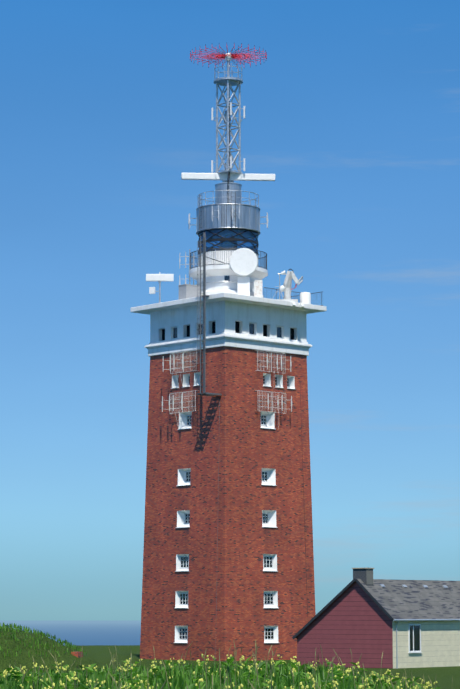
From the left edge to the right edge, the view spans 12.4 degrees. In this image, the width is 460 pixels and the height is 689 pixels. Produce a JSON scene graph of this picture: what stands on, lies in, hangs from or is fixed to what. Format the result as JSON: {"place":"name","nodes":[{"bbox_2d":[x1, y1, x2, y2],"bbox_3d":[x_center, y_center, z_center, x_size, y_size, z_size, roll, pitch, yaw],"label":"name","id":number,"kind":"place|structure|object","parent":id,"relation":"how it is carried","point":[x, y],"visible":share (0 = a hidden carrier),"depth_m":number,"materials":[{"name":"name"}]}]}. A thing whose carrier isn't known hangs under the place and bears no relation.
{"place":"outdoors","nodes":[
{"label":"outdoors","id":0,"kind":"place"},
{"bbox_2d":[0,621,140,645],"bbox_3d":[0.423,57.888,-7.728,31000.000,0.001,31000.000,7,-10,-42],"label":"sea water","id":1,"kind":"structure","parent":0,"point":[82,633],"depth_m":6890.32,"materials":[{"name":"blue liquid"}]},
{"bbox_2d":[0,640,452,688],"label":"meadow grass","id":2,"kind":"structure","parent":0,"point":[283,675],"depth_m":28.69,"materials":[{"name":"green plant"}]},
{"bbox_2d":[0,628,459,688],"bbox_3d":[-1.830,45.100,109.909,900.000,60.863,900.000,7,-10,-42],"label":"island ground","id":3,"kind":"structure","parent":0,"point":[100,655],"depth_m":105.16,"materials":[{"name":"green plant"}]},
{"bbox_2d":[0,622,86,658],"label":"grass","id":4,"kind":"structure","parent":3,"relation":"on","point":[19,627],"depth_m":88.48,"materials":[{"name":"green plant"}]},
{"bbox_2d":[71,652,82,657],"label":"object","id":5,"kind":"object","parent":3,"relation":"on","point":[77,654],"visible":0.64,"depth_m":88.33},
{"bbox_2d":[140,232,315,660],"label":"brick tower","id":6,"kind":"structure","parent":3,"relation":"on","point":[226,448],"depth_m":153.59,"materials":[{"name":"red brick"}]},
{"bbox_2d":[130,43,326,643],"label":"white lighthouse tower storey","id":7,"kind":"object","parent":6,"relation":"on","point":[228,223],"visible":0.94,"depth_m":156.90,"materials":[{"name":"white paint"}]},
{"bbox_2d":[0,0,459,620],"label":"sky","id":8,"kind":"structure","parent":0,"point":[352,107],"materials":[{"name":"blue"}]},
{"bbox_2d":[297,581,392,668],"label":"gable wall","id":9,"kind":"structure","parent":0,"point":[355,619],"depth_m":131.61,"materials":[{"name":"red wood"}]},
{"bbox_2d":[292,578,393,638],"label":"roof verge trim","id":10,"kind":"structure","parent":9,"relation":"attached to","point":[336,597],"depth_m":131.91,"materials":[{"name":"black wood"}]},
{"bbox_2d":[392,621,459,668],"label":"cream house walls","id":11,"kind":"structure","parent":0,"point":[440,643],"depth_m":132.57,"materials":[{"name":"beige paint"}]},
{"bbox_2d":[357,579,459,618],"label":"house roof","id":12,"kind":"structure","parent":11,"relation":"on","point":[415,599],"depth_m":133.93,"materials":[{"name":"grey tile"}]},
{"bbox_2d":[352,568,374,585],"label":"house chimney","id":13,"kind":"object","parent":12,"relation":"on","point":[365,575],"visible":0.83,"depth_m":131.80,"materials":[{"name":"grey concrete"}]},
{"bbox_2d":[380,584,447,587],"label":"roof vents","id":14,"kind":"object","parent":12,"relation":"on","point":[424,586],"visible":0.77,"depth_m":136.08,"materials":[{"name":"grey metal"}]},
{"bbox_2d":[408,624,421,652],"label":"window frame","id":15,"kind":"object","parent":11,"relation":"in","point":[413,651],"visible":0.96,"depth_m":131.05,"materials":[{"name":"white plastic"}]},
{"bbox_2d":[410,625,419,650],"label":"window glass","id":16,"kind":"object","parent":15,"relation":"in","point":[416,637],"visible":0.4,"depth_m":131.34,"materials":[{"name":"black glass"}]},
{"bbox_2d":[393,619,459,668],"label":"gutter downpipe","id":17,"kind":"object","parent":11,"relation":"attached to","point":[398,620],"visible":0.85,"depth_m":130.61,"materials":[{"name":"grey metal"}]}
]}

